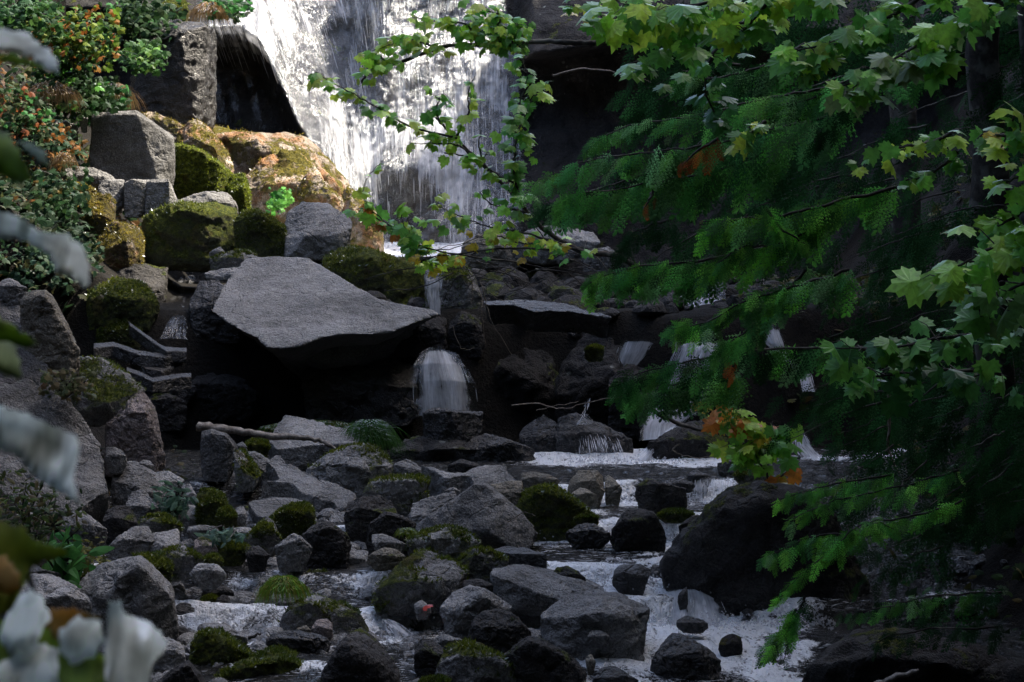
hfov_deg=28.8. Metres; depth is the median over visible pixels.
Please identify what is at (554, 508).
boulder
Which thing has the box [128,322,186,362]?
rock ledge
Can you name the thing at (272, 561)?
rock
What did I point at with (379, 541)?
boulder
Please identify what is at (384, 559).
boulder
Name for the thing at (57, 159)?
dry grass tuft
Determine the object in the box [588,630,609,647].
rock
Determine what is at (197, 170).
boulder
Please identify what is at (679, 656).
boulder
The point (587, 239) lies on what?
boulder
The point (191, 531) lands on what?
boulder
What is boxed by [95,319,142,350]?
rock
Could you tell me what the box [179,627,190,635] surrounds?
rock
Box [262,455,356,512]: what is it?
boulder
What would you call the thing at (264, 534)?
boulder
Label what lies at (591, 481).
boulder
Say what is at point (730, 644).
rock
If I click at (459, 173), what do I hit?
waterfall
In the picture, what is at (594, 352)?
rock
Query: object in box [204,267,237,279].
boulder
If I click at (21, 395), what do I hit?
boulder
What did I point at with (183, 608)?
rock
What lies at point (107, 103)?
shrub
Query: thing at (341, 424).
grass mat
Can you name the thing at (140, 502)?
boulder
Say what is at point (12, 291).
rock
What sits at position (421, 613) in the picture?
rock
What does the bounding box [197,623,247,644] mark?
boulder
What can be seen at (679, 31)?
bigleaf maple
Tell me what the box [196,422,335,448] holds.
fallen branch
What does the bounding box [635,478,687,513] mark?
boulder
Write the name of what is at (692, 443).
boulder
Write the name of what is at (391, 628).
spill
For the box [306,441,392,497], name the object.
boulder
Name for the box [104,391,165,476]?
boulder
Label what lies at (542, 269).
twig tangle
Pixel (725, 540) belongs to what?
boulder
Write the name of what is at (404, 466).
boulder
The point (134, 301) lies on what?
boulder
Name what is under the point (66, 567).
leafy plant
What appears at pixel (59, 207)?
shrub
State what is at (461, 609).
boulder
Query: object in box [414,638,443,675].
boulder
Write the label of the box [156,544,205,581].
boulder
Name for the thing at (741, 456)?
maple sapling
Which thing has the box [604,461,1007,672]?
wet cobbles
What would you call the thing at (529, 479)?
boulder
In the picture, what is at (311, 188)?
boulder
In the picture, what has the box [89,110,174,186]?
boulder
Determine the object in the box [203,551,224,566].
rock
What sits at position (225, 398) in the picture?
boulder
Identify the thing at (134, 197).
block
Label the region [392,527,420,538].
moss tuft
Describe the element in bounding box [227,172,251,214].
boulder
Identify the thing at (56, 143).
shrub
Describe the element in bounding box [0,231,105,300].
shrub
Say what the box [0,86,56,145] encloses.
shrub
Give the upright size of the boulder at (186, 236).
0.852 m
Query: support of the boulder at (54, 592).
on the stream bed
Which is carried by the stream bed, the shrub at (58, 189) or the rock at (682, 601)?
the shrub at (58, 189)
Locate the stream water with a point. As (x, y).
(820, 633)
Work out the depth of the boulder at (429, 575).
13.34 m
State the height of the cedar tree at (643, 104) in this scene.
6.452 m
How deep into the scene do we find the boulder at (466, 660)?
12.13 m
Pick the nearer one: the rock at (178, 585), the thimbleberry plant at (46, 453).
the thimbleberry plant at (46, 453)
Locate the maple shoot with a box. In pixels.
[342,161,516,277]
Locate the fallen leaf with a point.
(425, 607)
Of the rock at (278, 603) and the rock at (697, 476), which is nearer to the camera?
the rock at (278, 603)
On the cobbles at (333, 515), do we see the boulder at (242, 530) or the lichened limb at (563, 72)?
the boulder at (242, 530)
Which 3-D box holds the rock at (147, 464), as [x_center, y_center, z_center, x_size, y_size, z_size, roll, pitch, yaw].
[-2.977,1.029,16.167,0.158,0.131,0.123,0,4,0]
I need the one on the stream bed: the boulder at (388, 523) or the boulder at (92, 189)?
the boulder at (92, 189)
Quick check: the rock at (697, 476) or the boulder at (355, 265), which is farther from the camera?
the boulder at (355, 265)
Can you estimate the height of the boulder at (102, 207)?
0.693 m
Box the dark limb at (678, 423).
[606,384,728,437]
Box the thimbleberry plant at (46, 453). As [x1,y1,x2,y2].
[0,28,89,507]
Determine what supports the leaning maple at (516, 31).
on the stream bed
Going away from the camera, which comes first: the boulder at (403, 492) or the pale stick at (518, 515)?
the pale stick at (518, 515)
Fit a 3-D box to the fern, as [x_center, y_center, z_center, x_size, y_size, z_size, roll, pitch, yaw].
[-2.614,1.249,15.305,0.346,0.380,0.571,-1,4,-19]
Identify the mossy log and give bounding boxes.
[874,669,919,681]
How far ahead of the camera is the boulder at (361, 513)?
15.06 m
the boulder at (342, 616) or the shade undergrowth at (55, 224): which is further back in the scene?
the shade undergrowth at (55, 224)
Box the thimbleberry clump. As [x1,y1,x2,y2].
[0,521,167,681]
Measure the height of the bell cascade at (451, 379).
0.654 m
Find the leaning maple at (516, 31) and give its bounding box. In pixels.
[350,0,737,86]
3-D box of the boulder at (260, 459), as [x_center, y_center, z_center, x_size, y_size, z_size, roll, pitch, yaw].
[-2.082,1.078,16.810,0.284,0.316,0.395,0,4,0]
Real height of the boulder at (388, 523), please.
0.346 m
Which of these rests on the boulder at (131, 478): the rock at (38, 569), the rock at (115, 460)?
the rock at (115, 460)
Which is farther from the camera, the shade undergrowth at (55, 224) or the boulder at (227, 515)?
the shade undergrowth at (55, 224)
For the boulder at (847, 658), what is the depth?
12.03 m
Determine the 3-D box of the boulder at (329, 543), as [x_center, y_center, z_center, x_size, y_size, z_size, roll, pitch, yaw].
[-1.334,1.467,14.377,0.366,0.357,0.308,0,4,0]
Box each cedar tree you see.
[514,0,1018,508]
[599,0,1023,643]
[754,468,1006,669]
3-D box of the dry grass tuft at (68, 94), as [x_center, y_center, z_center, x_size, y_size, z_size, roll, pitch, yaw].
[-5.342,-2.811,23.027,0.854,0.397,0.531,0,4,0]
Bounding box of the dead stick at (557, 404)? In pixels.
[512,393,647,410]
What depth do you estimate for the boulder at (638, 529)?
14.85 m
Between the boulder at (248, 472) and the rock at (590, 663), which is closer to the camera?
the rock at (590, 663)
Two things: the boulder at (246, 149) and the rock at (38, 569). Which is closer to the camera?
the rock at (38, 569)
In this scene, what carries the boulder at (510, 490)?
in the stream water
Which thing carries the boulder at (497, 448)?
in the stream water
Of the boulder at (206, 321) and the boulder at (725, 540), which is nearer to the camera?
the boulder at (725, 540)
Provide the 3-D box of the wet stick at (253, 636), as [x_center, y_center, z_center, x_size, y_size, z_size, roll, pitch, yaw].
[-1.649,1.891,12.764,0.091,0.046,0.027,0,4,0]
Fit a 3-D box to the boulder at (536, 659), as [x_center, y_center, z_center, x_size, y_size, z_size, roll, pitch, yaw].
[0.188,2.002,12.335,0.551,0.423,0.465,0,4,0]
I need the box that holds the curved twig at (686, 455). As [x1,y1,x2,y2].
[672,444,713,458]
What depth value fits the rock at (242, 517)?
15.04 m
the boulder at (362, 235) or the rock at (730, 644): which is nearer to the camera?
the rock at (730, 644)
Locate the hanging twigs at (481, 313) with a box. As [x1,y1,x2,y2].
[453,278,511,354]
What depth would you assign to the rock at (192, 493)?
15.73 m
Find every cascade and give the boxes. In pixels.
[413,351,476,411]
[426,281,441,313]
[579,434,624,457]
[616,342,651,364]
[634,426,673,460]
[644,296,717,439]
[766,329,814,391]
[795,438,820,460]
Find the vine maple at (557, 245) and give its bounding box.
[307,52,644,270]
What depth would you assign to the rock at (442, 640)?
12.48 m
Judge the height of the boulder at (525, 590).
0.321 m
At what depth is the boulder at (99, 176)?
22.96 m
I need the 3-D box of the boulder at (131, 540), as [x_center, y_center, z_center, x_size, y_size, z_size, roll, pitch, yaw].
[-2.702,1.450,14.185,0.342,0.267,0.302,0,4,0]
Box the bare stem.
[886,394,898,472]
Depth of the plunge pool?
30.14 m
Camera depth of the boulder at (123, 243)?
21.48 m
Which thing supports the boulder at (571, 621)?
on the stream bed
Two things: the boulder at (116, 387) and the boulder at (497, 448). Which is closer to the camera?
the boulder at (116, 387)
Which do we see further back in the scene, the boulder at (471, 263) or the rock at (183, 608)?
the boulder at (471, 263)
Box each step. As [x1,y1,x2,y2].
[598,563,622,578]
[669,590,724,626]
[687,477,737,501]
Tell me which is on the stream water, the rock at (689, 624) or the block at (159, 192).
the rock at (689, 624)
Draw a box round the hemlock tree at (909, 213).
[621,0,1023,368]
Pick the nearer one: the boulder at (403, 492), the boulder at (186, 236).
the boulder at (403, 492)
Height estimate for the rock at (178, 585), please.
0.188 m
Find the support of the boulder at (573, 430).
on the stream bed
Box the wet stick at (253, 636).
[248,632,261,639]
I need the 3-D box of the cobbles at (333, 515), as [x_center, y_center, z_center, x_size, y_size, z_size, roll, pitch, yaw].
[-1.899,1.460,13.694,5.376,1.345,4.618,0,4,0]
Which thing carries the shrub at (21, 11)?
on the stream bed
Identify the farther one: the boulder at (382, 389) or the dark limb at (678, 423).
the boulder at (382, 389)
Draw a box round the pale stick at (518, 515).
[507,512,535,522]
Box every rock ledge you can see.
[93,342,182,367]
[126,367,191,393]
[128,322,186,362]
[130,364,173,377]
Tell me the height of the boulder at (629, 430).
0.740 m
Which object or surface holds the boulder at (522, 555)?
on the boulder at (525, 590)
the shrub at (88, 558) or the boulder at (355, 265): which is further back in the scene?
the boulder at (355, 265)
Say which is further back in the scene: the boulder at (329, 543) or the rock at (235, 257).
the rock at (235, 257)
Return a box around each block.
[98,179,124,213]
[124,179,146,217]
[145,179,176,214]
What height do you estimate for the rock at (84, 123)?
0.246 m
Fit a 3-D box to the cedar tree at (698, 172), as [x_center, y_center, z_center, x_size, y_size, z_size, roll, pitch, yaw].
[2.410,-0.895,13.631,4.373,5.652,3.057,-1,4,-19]
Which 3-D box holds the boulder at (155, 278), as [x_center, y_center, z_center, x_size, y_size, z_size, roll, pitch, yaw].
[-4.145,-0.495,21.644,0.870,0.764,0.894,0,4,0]
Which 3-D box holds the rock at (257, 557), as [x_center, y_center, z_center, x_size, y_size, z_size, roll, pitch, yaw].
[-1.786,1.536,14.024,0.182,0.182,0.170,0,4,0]
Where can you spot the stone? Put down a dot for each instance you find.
(223, 598)
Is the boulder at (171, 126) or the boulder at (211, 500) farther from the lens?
the boulder at (171, 126)
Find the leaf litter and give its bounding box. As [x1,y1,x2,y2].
[0,435,217,541]
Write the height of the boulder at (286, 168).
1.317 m
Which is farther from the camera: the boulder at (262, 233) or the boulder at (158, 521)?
the boulder at (262, 233)
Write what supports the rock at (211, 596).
on the cobbles at (333, 515)
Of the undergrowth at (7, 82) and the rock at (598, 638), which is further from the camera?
the undergrowth at (7, 82)
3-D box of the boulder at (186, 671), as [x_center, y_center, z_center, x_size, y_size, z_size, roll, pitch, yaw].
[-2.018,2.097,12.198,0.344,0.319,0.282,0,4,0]
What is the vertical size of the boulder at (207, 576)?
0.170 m
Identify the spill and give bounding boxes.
[382,618,410,636]
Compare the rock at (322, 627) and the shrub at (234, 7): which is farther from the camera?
the shrub at (234, 7)
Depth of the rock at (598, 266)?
22.51 m
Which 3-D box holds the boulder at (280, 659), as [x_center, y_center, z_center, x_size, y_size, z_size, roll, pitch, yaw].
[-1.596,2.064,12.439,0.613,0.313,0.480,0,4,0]
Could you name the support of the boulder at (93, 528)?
in the stream water
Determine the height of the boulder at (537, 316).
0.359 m
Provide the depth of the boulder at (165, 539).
14.12 m
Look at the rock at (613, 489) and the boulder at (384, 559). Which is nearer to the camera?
the boulder at (384, 559)
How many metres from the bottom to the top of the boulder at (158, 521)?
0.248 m
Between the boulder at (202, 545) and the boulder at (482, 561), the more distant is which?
the boulder at (202, 545)
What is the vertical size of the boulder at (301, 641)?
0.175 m
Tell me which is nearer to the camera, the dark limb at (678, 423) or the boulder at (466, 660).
the boulder at (466, 660)
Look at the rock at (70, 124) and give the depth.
23.91 m
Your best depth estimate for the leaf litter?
17.00 m
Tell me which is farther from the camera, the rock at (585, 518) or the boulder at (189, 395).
the boulder at (189, 395)
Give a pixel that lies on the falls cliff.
(571, 120)
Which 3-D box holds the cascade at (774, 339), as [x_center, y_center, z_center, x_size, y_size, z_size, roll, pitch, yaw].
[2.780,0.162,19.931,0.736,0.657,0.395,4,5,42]
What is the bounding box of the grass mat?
[257,419,354,432]
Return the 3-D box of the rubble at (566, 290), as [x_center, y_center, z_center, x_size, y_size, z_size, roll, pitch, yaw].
[-0.134,-0.596,23.669,6.476,0.672,7.035,0,4,0]
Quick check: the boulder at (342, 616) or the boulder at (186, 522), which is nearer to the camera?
the boulder at (342, 616)
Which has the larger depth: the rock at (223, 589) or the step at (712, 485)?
the step at (712, 485)
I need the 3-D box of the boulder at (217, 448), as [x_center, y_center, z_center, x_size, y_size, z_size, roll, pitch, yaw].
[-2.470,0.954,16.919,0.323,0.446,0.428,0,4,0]
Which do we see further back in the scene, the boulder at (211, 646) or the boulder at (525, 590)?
the boulder at (525, 590)
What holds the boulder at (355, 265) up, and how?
on the stream bed
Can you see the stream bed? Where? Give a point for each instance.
(272, 380)
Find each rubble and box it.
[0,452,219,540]
[367,265,787,337]
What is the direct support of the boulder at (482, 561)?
on the cobbles at (333, 515)
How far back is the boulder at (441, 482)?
16.04 m
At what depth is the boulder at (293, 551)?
13.95 m
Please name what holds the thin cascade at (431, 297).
on the boulder at (425, 339)
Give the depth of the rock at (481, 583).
13.37 m
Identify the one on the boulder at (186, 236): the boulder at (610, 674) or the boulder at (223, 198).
the boulder at (223, 198)
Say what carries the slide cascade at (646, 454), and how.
on the stream water
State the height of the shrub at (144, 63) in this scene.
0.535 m
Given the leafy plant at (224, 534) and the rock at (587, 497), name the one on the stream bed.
the leafy plant at (224, 534)
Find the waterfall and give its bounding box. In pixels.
[216,0,512,268]
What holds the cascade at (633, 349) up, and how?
on the boulder at (629, 430)
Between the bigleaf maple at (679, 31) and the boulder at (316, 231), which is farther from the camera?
the boulder at (316, 231)
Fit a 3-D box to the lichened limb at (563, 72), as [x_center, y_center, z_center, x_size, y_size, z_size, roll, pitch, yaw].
[0.903,-2.640,19.765,0.998,0.152,0.033,0,4,0]
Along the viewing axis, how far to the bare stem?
12.97 m
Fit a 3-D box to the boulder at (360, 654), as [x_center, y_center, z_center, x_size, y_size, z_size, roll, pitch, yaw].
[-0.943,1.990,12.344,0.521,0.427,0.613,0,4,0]
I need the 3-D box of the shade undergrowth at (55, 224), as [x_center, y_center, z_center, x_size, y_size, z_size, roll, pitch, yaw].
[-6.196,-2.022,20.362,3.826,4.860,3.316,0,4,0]
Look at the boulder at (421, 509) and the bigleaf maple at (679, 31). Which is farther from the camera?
the boulder at (421, 509)
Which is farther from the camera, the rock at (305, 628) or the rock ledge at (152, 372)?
the rock ledge at (152, 372)
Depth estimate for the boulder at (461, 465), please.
17.02 m
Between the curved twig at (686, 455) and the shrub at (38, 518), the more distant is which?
the curved twig at (686, 455)
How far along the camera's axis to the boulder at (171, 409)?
19.65 m
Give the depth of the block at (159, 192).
22.69 m
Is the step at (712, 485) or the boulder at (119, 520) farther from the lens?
the step at (712, 485)
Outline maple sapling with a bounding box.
[692,402,803,485]
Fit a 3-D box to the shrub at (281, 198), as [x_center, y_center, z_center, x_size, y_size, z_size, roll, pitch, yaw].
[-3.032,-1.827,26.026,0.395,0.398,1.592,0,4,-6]
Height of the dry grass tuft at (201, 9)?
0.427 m
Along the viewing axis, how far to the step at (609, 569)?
14.18 m
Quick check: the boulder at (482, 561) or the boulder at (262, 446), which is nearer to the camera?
the boulder at (482, 561)
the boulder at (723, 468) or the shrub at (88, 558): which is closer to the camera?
the shrub at (88, 558)
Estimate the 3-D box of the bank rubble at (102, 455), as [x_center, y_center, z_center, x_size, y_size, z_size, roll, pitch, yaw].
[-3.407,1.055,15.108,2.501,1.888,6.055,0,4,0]
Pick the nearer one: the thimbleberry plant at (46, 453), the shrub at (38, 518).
the thimbleberry plant at (46, 453)
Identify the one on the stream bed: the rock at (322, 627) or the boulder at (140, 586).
the boulder at (140, 586)
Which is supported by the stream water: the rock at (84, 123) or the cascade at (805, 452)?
the cascade at (805, 452)
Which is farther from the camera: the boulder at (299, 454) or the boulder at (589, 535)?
the boulder at (299, 454)
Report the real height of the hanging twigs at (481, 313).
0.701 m
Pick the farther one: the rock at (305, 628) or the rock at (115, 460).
the rock at (115, 460)
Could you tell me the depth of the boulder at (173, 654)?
12.38 m
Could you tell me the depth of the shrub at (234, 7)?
27.52 m
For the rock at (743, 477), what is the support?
in the stream water
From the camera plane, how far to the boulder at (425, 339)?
19.84 m
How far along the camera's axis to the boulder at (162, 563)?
13.29 m
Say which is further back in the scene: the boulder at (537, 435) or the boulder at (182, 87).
the boulder at (182, 87)
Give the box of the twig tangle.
[365,223,607,300]
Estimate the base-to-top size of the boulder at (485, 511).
0.563 m
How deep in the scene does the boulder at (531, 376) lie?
20.05 m
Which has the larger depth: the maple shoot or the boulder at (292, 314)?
the boulder at (292, 314)
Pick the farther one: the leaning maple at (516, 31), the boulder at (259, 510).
the leaning maple at (516, 31)
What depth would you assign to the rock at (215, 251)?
20.99 m
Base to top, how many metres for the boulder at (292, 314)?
1.241 m
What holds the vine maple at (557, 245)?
on the stream bed
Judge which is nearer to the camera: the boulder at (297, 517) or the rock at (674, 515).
the boulder at (297, 517)
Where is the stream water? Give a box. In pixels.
[81,448,1023,681]
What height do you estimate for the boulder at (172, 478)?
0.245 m
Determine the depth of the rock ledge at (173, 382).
18.45 m
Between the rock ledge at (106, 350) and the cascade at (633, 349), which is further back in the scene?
the cascade at (633, 349)
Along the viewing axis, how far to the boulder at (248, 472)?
16.36 m
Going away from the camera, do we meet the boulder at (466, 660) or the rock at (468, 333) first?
the boulder at (466, 660)
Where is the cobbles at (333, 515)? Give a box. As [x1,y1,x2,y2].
[16,506,619,681]
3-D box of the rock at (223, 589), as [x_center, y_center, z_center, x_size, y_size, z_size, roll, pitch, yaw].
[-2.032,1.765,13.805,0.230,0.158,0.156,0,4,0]
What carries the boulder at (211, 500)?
on the boulder at (186, 522)
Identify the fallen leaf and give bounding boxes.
[423,604,433,610]
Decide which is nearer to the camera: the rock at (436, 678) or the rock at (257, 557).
the rock at (436, 678)
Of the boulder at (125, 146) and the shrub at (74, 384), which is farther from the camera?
the boulder at (125, 146)
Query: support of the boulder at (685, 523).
on the boulder at (725, 540)
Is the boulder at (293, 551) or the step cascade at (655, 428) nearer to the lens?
the boulder at (293, 551)
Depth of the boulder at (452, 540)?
13.91 m
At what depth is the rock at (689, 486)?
16.03 m
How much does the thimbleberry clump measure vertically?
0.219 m
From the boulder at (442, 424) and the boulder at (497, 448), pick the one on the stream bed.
the boulder at (442, 424)
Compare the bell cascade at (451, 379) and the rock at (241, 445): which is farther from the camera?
the bell cascade at (451, 379)
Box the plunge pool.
[313,241,464,260]
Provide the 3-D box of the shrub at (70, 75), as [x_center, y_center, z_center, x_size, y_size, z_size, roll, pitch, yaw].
[-5.300,-2.990,23.617,0.930,0.825,2.188,-1,4,-12]
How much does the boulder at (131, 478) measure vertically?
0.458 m
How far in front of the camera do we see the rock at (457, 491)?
15.53 m
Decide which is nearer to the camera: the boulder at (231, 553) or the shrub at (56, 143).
the boulder at (231, 553)
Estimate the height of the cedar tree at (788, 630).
2.121 m
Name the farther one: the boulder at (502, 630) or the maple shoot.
the maple shoot
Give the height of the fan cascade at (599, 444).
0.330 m
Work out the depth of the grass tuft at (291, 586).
13.18 m
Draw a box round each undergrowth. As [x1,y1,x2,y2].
[0,27,141,276]
[0,176,105,333]
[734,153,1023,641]
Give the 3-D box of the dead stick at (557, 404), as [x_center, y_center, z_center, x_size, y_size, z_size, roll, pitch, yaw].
[0.628,0.548,17.830,1.265,0.170,0.122,0,4,0]
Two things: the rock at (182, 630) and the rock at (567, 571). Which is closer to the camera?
the rock at (182, 630)
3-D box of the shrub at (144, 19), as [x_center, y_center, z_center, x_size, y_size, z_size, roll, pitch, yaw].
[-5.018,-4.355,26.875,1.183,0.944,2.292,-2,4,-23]
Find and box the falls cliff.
[65,0,1017,282]
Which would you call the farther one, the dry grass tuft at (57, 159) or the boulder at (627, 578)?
the dry grass tuft at (57, 159)
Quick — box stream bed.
[0,0,1023,629]
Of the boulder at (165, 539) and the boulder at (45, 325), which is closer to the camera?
the boulder at (165, 539)
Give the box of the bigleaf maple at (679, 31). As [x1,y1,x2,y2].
[575,0,1023,420]
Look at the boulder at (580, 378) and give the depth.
20.01 m
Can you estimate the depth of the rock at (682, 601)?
13.61 m
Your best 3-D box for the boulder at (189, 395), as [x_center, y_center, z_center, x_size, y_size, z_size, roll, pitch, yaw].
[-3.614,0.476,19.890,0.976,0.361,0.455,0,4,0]
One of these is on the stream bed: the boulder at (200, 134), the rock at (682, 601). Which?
the boulder at (200, 134)
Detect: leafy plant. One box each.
[41,522,114,587]
[194,525,246,547]
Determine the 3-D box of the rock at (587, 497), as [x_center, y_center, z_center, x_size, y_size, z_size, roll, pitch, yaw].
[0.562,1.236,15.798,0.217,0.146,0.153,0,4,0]
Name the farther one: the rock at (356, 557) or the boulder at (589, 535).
the boulder at (589, 535)
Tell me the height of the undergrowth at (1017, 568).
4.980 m
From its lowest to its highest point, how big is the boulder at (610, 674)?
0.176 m
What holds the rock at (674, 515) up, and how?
in the stream water
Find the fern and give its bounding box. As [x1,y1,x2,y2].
[149,480,198,520]
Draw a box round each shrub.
[0,0,64,34]
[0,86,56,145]
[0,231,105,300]
[0,468,88,566]
[11,119,82,170]
[11,167,93,234]
[25,1,125,72]
[26,57,104,121]
[28,171,82,209]
[37,368,96,401]
[69,73,132,127]
[71,536,110,580]
[103,0,186,46]
[111,38,170,76]
[198,0,255,23]
[265,186,294,215]
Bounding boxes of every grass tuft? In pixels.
[22,81,84,113]
[48,152,79,174]
[107,82,146,114]
[186,1,236,30]
[251,575,314,610]
[339,419,414,460]
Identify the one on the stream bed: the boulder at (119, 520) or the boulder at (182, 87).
the boulder at (182, 87)
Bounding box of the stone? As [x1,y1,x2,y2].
[216,594,229,601]
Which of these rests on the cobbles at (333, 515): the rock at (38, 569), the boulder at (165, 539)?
the rock at (38, 569)
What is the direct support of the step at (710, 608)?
on the stream bed
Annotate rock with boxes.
[0,278,27,305]
[31,566,60,576]
[51,119,78,140]
[79,114,87,132]
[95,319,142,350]
[105,447,126,474]
[139,460,154,470]
[171,581,184,592]
[176,602,194,614]
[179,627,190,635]
[181,484,196,504]
[199,592,219,601]
[202,584,233,595]
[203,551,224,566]
[209,247,224,259]
[209,248,257,270]
[235,506,246,526]
[237,442,246,449]
[245,545,269,572]
[267,557,277,566]
[275,592,313,605]
[296,625,311,632]
[307,567,327,571]
[311,619,332,640]
[348,551,364,564]
[414,600,430,619]
[417,673,451,681]
[434,634,461,648]
[443,487,460,494]
[448,311,484,357]
[462,578,493,591]
[553,566,585,580]
[572,488,595,505]
[573,513,599,524]
[582,246,613,271]
[584,343,604,361]
[585,655,595,674]
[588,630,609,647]
[604,475,621,505]
[656,507,695,523]
[672,479,694,492]
[676,616,707,633]
[677,587,687,609]
[687,470,711,487]
[718,634,742,656]
[732,469,765,483]
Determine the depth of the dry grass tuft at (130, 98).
24.39 m
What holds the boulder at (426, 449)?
on the stream bed
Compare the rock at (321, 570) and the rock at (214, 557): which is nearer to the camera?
the rock at (214, 557)
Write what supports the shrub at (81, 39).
on the stream bed
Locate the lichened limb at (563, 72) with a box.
[553,67,648,81]
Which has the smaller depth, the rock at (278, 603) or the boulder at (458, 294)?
the rock at (278, 603)
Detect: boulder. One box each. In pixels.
[0,298,109,527]
[19,573,91,614]
[20,290,80,380]
[60,354,146,426]
[61,511,107,556]
[64,166,114,191]
[65,179,96,208]
[79,555,178,643]
[81,192,117,240]
[84,275,159,330]
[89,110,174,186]
[95,220,145,270]
[103,505,137,545]
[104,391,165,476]
[108,526,154,560]
[111,461,166,511]
[116,263,167,301]
[126,489,158,525]
[127,19,217,130]
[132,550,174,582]
[137,511,183,533]
[140,111,184,143]
[140,199,237,271]
[145,385,196,403]
[148,392,186,431]
[150,528,179,551]
[152,636,185,667]
[154,471,183,493]
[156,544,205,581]
[157,660,205,681]
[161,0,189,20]
[172,191,238,213]
[173,142,231,199]
[176,118,234,174]
[178,504,196,538]
[186,525,218,541]
[188,626,253,665]
[189,280,244,343]
[189,563,225,588]
[192,373,258,423]
[194,487,228,528]
[194,536,217,555]
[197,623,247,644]
[200,429,237,481]
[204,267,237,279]
[211,256,437,377]
[213,125,349,196]
[213,643,303,678]
[216,504,238,530]
[217,539,250,566]
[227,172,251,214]
[232,207,287,256]
[232,447,262,492]
[234,527,251,534]
[244,146,323,223]
[244,516,282,557]
[245,437,270,457]
[247,451,267,485]
[248,497,301,522]
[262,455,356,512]
[266,630,330,653]
[269,415,366,468]
[270,500,316,541]
[274,533,311,572]
[277,592,368,634]
[284,201,351,260]
[297,173,344,211]
[300,352,418,426]
[301,521,351,568]
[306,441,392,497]
[321,243,424,304]
[321,627,399,681]
[342,185,383,250]
[344,495,396,542]
[363,472,431,516]
[365,511,415,556]
[366,547,406,570]
[371,546,469,616]
[372,534,405,552]
[389,435,482,460]
[393,459,420,473]
[394,317,447,357]
[404,522,481,558]
[409,491,456,525]
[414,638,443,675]
[416,480,537,548]
[421,464,516,496]
[422,407,482,442]
[424,263,482,308]
[435,635,516,681]
[440,584,512,638]
[447,459,480,472]
[454,544,508,582]
[461,233,519,269]
[468,433,535,461]
[468,608,530,652]
[484,299,610,337]
[490,480,522,504]
[490,564,603,616]
[493,347,558,421]
[495,546,546,568]
[502,636,586,681]
[510,226,599,264]
[515,481,600,541]
[519,415,557,451]
[521,472,559,490]
[540,590,649,661]
[554,332,626,425]
[554,413,633,453]
[565,523,610,548]
[567,470,604,508]
[592,666,637,681]
[607,364,662,439]
[610,508,665,551]
[612,563,650,595]
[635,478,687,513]
[647,418,729,459]
[650,633,721,680]
[659,480,869,616]
[679,515,698,532]
[717,460,755,477]
[802,627,1023,681]

